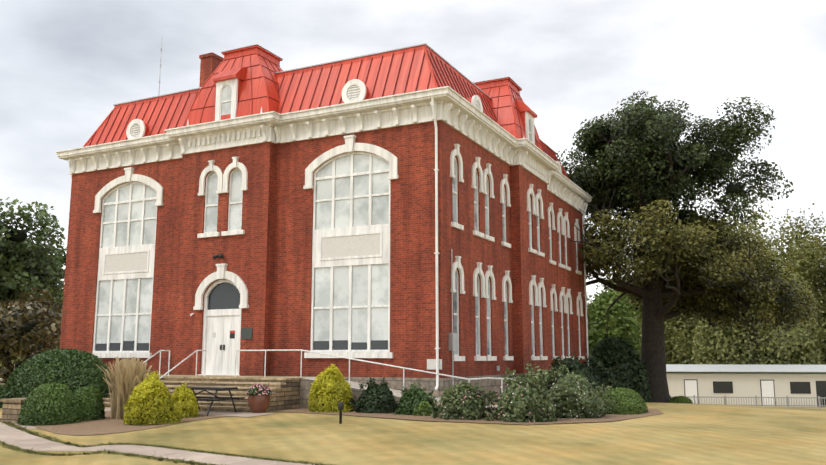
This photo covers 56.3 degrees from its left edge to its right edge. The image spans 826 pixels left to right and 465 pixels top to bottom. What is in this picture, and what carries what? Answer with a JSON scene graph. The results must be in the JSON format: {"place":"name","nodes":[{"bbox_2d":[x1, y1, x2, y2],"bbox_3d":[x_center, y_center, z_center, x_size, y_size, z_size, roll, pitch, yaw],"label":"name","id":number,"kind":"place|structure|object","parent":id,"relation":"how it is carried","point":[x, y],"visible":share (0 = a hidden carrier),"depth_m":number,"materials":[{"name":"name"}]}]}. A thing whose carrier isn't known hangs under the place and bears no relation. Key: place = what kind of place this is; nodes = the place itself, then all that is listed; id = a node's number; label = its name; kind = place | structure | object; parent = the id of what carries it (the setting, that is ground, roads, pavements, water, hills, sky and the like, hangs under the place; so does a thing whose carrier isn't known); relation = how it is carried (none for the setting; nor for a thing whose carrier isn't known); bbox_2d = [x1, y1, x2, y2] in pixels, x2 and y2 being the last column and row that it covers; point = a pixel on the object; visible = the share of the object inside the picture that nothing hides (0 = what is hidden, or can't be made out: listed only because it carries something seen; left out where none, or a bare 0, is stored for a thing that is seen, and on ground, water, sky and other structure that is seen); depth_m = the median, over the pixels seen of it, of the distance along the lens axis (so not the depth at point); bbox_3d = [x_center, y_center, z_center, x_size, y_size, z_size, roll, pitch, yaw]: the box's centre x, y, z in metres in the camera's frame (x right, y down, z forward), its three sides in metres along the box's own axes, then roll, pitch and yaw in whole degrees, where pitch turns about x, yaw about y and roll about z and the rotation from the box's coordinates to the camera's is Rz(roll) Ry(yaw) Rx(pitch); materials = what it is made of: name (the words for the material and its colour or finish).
{"place":"outdoors","nodes":[
{"label":"outdoors","id":0,"kind":"place"},
{"bbox_2d":[0,417,36,428],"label":"branch path","id":1,"kind":"structure","parent":0,"point":[29,426],"depth_m":20.15,"materials":[{"name":"concrete"}]},
{"bbox_2d":[0,421,314,464],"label":"walkway","id":2,"kind":"structure","parent":0,"point":[28,441],"depth_m":15.67,"materials":[{"name":"concrete"}]},
{"bbox_2d":[299,377,497,408],"bbox_3d":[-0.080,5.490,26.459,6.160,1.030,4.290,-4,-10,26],"label":"ramp paving","id":3,"kind":"structure","parent":0,"point":[397,393],"depth_m":25.69,"materials":[{"name":"grey concrete"}]},
{"bbox_2d":[0,402,825,464],"bbox_3d":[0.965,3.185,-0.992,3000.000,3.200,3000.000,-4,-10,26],"label":"lawn ground","id":4,"kind":"structure","parent":0,"point":[693,434],"depth_m":17.00,"materials":[{"name":"yellow plant"}]},
{"bbox_2d":[0,384,3,407],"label":"bush","id":5,"kind":"object","parent":4,"relation":"on","point":[1,389],"depth_m":30.09,"materials":[{"name":"green plant"}]},
{"bbox_2d":[0,252,6,268],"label":"tree","id":6,"kind":"object","parent":4,"relation":"on","point":[4,260],"visible":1,"depth_m":53.04,"materials":[{"name":"green plant"}]},
{"bbox_2d":[0,383,25,422],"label":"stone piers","id":7,"kind":"structure","parent":4,"relation":"on","point":[11,407],"depth_m":21.09,"materials":[{"name":"stone"}]},
{"bbox_2d":[0,276,59,377],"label":"tree","id":8,"kind":"object","parent":4,"relation":"on","point":[19,359],"depth_m":79.05,"materials":[{"name":"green plant"}]},
{"bbox_2d":[0,288,62,382],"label":"magnolia","id":9,"kind":"object","parent":4,"relation":"on","point":[47,334],"depth_m":38.57,"materials":[{"name":"green plant"}]},
{"bbox_2d":[23,322,38,331],"bbox_3d":[-21.488,5.544,40.053,5.581,2.953,4.514,-4,-10,26],"label":"tree","id":10,"kind":"object","parent":9,"relation":"attached to","point":[28,327],"visible":0.4,"depth_m":38.77,"materials":[{"name":"green plant"}]},
{"bbox_2d":[0,197,66,337],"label":"tree","id":11,"kind":"object","parent":4,"relation":"on","point":[27,259],"depth_m":54.37,"materials":[{"name":"green plant"}]},
{"bbox_2d":[8,229,49,300],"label":"tree foliage","id":12,"kind":"object","parent":11,"relation":"attached to","point":[20,236],"visible":0.02,"depth_m":54.32,"materials":[{"name":"green plant"}]},
{"bbox_2d":[1,348,112,403],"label":"hedge","id":13,"kind":"object","parent":4,"relation":"on","point":[25,375],"depth_m":27.32,"materials":[{"name":"green plant"}]},
{"bbox_2d":[32,411,280,434],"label":"bed mulch","id":14,"kind":"object","parent":4,"relation":"on","point":[107,425],"visible":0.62,"depth_m":19.92,"materials":[{"name":"brown soil"}]},
{"bbox_2d":[17,382,81,424],"bbox_3d":[-9.907,4.657,21.112,1.621,1.100,1.592,-4,-10,26],"label":"boxwood","id":15,"kind":"object","parent":14,"relation":"on","point":[63,394],"depth_m":20.64,"materials":[{"name":"green plant"}]},
{"bbox_2d":[69,386,104,420],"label":"boxwood","id":16,"kind":"object","parent":14,"relation":"on","point":[83,395],"depth_m":21.71,"materials":[{"name":"green plant"}]},
{"bbox_2d":[96,357,152,418],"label":"plume grass","id":17,"kind":"object","parent":14,"relation":"on","point":[128,375],"depth_m":21.92,"materials":[{"name":"beige plant"}]},
{"bbox_2d":[123,370,184,424],"bbox_3d":[-7.034,4.425,20.749,1.615,1.417,1.548,-4,-10,26],"label":"gold shrub","id":18,"kind":"object","parent":14,"relation":"on","point":[150,388],"depth_m":20.40,"materials":[{"name":"yellow plant"}]},
{"bbox_2d":[172,382,200,417],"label":"gold shrub","id":19,"kind":"object","parent":14,"relation":"on","point":[187,395],"depth_m":22.19,"materials":[{"name":"yellow plant"}]},
{"bbox_2d":[104,408,275,416],"bbox_3d":[-7.359,5.602,24.119,6.600,0.014,1.350,-4,-10,26],"label":"concrete pad","id":20,"kind":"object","parent":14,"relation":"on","point":[227,413],"depth_m":23.28,"materials":[{"name":"concrete"}]},
{"bbox_2d":[171,386,244,415],"bbox_3d":[-6.383,5.135,23.564,1.900,0.796,1.520,-4,-10,22],"label":"picnic table","id":21,"kind":"object","parent":20,"relation":"on","point":[214,396],"visible":0.67,"depth_m":23.48,"materials":[{"name":"black metal"}]},
{"bbox_2d":[248,393,269,412],"bbox_3d":[-4.736,5.234,23.697,0.700,0.610,0.700,-4,-10,26],"label":"flower pot","id":22,"kind":"object","parent":20,"relation":"on","point":[258,403],"visible":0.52,"depth_m":23.44,"materials":[{"name":"orange ceramic"}]},
{"bbox_2d":[246,384,272,395],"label":"pot plant","id":23,"kind":"object","parent":22,"relation":"on","point":[256,388],"visible":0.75,"depth_m":23.52,"materials":[{"name":"green plant"}]},
{"bbox_2d":[0,418,360,464],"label":"walkway edge","id":24,"kind":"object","parent":4,"relation":"on","point":[36,433],"depth_m":15.22,"materials":[{"name":"grey concrete"}]},
{"bbox_2d":[85,374,315,411],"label":"stone steps","id":25,"kind":"structure","parent":4,"relation":"on","point":[286,396],"depth_m":25.43,"materials":[{"name":"stone"}]},
{"bbox_2d":[100,375,305,409],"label":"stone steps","id":26,"kind":"structure","parent":25,"relation":"on","point":[239,387],"depth_m":25.84,"materials":[{"name":"beige stone"}]},
{"bbox_2d":[143,349,512,391],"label":"hand rails","id":27,"kind":"object","parent":4,"relation":"on","point":[301,350],"visible":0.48,"depth_m":26.05,"materials":[{"name":"grey metal"}]},
{"bbox_2d":[338,402,343,423],"bbox_3d":[-1.893,4.718,20.208,0.150,0.560,0.150,-4,-10,26],"label":"path light","id":28,"kind":"object","parent":4,"relation":"on","point":[340,406],"visible":1,"depth_m":20.17,"materials":[{"name":"black metal"}]},
{"bbox_2d":[169,373,535,402],"bbox_3d":[-2.762,7.522,37.919,18.820,1.400,20.320,-4,-10,26],"label":"foundation","id":29,"kind":"object","parent":4,"relation":"on","point":[428,384],"visible":0.11,"depth_m":26.41,"materials":[{"name":"grey stone"}]},
{"bbox_2d":[60,120,586,377],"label":"brick walls","id":30,"kind":"structure","parent":29,"relation":"on","point":[267,257],"depth_m":29.57,"materials":[{"name":"red brick"}]},
{"bbox_2d":[55,78,592,390],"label":"trim","id":31,"kind":"structure","parent":29,"relation":"on","point":[332,246],"depth_m":29.79,"materials":[{"name":"white paint"}]},
{"bbox_2d":[83,43,568,178],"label":"mansard roof","id":32,"kind":"structure","parent":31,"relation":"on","point":[266,83],"depth_m":31.28,"materials":[{"name":"red metal"}]},
{"bbox_2d":[158,42,161,94],"bbox_3d":[-11.730,-7.582,35.799,0.069,3.250,0.080,-4,-10,26],"label":"antenna","id":33,"kind":"object","parent":32,"relation":"on","point":[160,68],"visible":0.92,"depth_m":35.79,"materials":[{"name":"grey metal"}]},
{"bbox_2d":[199,52,223,86],"bbox_3d":[-9.278,-6.818,35.353,0.780,2.600,0.800,-4,-10,26],"label":"chimney","id":34,"kind":"object","parent":32,"relation":"on","point":[210,63],"visible":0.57,"depth_m":35.16,"materials":[{"name":"brick"}]},
{"bbox_2d":[96,86,579,354],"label":"glazing","id":35,"kind":"structure","parent":31,"relation":"on","point":[225,295],"depth_m":28.79,"materials":[{"name":"grey glass"}]},
{"bbox_2d":[275,408,663,424],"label":"bed mulch","id":36,"kind":"object","parent":4,"relation":"on","point":[611,417],"visible":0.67,"depth_m":21.80,"materials":[{"name":"brown soil"}]},
{"bbox_2d":[308,364,353,412],"bbox_3d":[-2.572,4.921,24.493,1.711,1.505,1.640,-4,-10,26],"label":"gold shrub","id":37,"kind":"object","parent":36,"relation":"on","point":[330,381],"depth_m":24.03,"materials":[{"name":"yellow plant"}]},
{"bbox_2d":[350,377,398,413],"bbox_3d":[-1.252,5.032,23.888,1.754,1.111,1.189,-4,-10,26],"label":"shrub","id":38,"kind":"object","parent":36,"relation":"on","point":[381,396],"depth_m":23.56,"materials":[{"name":"green plant"}]},
{"bbox_2d":[393,381,440,414],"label":"shrub","id":39,"kind":"object","parent":36,"relation":"on","point":[406,404],"depth_m":22.85,"materials":[{"name":"green plant"}]},
{"bbox_2d":[413,401,433,415],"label":"bush","id":40,"kind":"object","parent":36,"relation":"on","point":[426,408],"visible":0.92,"depth_m":22.42,"materials":[{"name":"green plant"}]},
{"bbox_2d":[431,381,492,419],"bbox_3d":[1.347,4.724,21.792,1.712,1.064,1.768,-4,-10,26],"label":"shrub","id":41,"kind":"object","parent":36,"relation":"on","point":[475,404],"depth_m":21.45,"materials":[{"name":"green plant"}]},
{"bbox_2d":[483,362,561,421],"bbox_3d":[2.981,4.375,21.293,2.411,1.623,2.322,-4,-10,26],"label":"shrub","id":42,"kind":"object","parent":36,"relation":"on","point":[515,410],"depth_m":20.79,"materials":[{"name":"green plant"}]},
{"bbox_2d":[488,373,558,421],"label":"pink blooms","id":43,"kind":"object","parent":36,"relation":"on","point":[507,396],"visible":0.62,"depth_m":20.64,"materials":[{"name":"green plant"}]},
{"bbox_2d":[547,374,599,418],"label":"rose blooms","id":44,"kind":"object","parent":36,"relation":"on","point":[576,399],"visible":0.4,"depth_m":21.76,"materials":[{"name":"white plant"}]},
{"bbox_2d":[542,362,618,417],"bbox_3d":[4.472,4.589,22.538,2.788,1.584,2.449,-4,-10,26],"label":"shrub","id":45,"kind":"object","parent":36,"relation":"on","point":[592,403],"depth_m":21.97,"materials":[{"name":"green plant"}]},
{"bbox_2d":[601,387,648,414],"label":"shrub","id":46,"kind":"object","parent":36,"relation":"on","point":[622,397],"depth_m":23.57,"materials":[{"name":"green plant"}]},
{"bbox_2d":[535,353,620,393],"bbox_3d":[6.629,5.899,31.200,3.606,2.066,3.391,-4,-10,26],"label":"tall shrub","id":47,"kind":"object","parent":4,"relation":"on","point":[589,373],"visible":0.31,"depth_m":30.64,"materials":[{"name":"green plant"}]},
{"bbox_2d":[587,273,638,316],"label":"tree","id":48,"kind":"object","parent":4,"relation":"on","point":[630,300],"depth_m":123.05,"materials":[{"name":"green plant"}]},
{"bbox_2d":[586,270,641,358],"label":"tree","id":49,"kind":"object","parent":4,"relation":"on","point":[622,323],"visible":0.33,"depth_m":58.20,"materials":[{"name":"green plant"}]},
{"bbox_2d":[591,336,651,401],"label":"tall shrub","id":50,"kind":"object","parent":4,"relation":"on","point":[621,352],"depth_m":41.97,"materials":[{"name":"green plant"}]},
{"bbox_2d":[570,122,768,402],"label":"oak wood","id":51,"kind":"object","parent":4,"relation":"on","point":[655,314],"visible":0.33,"depth_m":43.85,"materials":[{"name":"brown wood"}]},
{"bbox_2d":[556,91,793,240],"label":"oak leaves","id":52,"kind":"object","parent":51,"relation":"on","point":[594,146],"visible":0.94,"depth_m":44.24,"materials":[{"name":"green plant"}]},
{"bbox_2d":[581,118,782,305],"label":"oak foliage","id":53,"kind":"object","parent":51,"relation":"attached to","point":[732,188],"visible":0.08,"depth_m":43.93,"materials":[{"name":"green plant"}]},
{"bbox_2d":[576,200,821,332],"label":"oak leaves","id":54,"kind":"object","parent":51,"relation":"attached to","point":[693,272],"visible":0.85,"depth_m":41.66,"materials":[{"name":"green plant"}]},
{"bbox_2d":[629,282,714,363],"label":"tree","id":55,"kind":"object","parent":4,"relation":"on","point":[691,323],"depth_m":103.55,"materials":[{"name":"green plant"}]},
{"bbox_2d":[667,396,692,403],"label":"shrub","id":56,"kind":"object","parent":4,"relation":"on","point":[678,399],"depth_m":41.93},
{"bbox_2d":[689,218,791,333],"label":"tree","id":57,"kind":"object","parent":4,"relation":"on","point":[756,248],"depth_m":113.02,"materials":[{"name":"green plant"}]},
{"bbox_2d":[666,201,824,364],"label":"tree","id":58,"kind":"object","parent":4,"relation":"on","point":[720,346],"depth_m":87.55,"materials":[{"name":"green plant"}]},
{"bbox_2d":[666,364,825,406],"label":"building","id":59,"kind":"structure","parent":4,"relation":"on","point":[712,380],"depth_m":73.82,"materials":[{"name":"beige"}]},
{"bbox_2d":[671,395,825,408],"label":"fence","id":60,"kind":"object","parent":4,"relation":"on","point":[771,405],"visible":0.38,"depth_m":64.83,"materials":[{"name":"silver metal"}]},
{"bbox_2d":[724,219,825,364],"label":"tree","id":61,"kind":"object","parent":4,"relation":"on","point":[821,329],"visible":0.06,"depth_m":105.36,"materials":[{"name":"green plant"}]},
{"bbox_2d":[772,203,825,362],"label":"tree","id":62,"kind":"object","parent":4,"relation":"on","point":[820,275],"visible":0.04,"depth_m":111.43,"materials":[{"name":"green plant"}]},
{"bbox_2d":[798,221,825,363],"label":"tree","id":63,"kind":"object","parent":4,"relation":"on","point":[822,314],"visible":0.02,"depth_m":102.77,"materials":[{"name":"green plant"}]},
{"bbox_2d":[0,0,825,320],"label":"sky","id":64,"kind":"structure","parent":0,"point":[65,64],"materials":[{"name":"white"}]}
]}

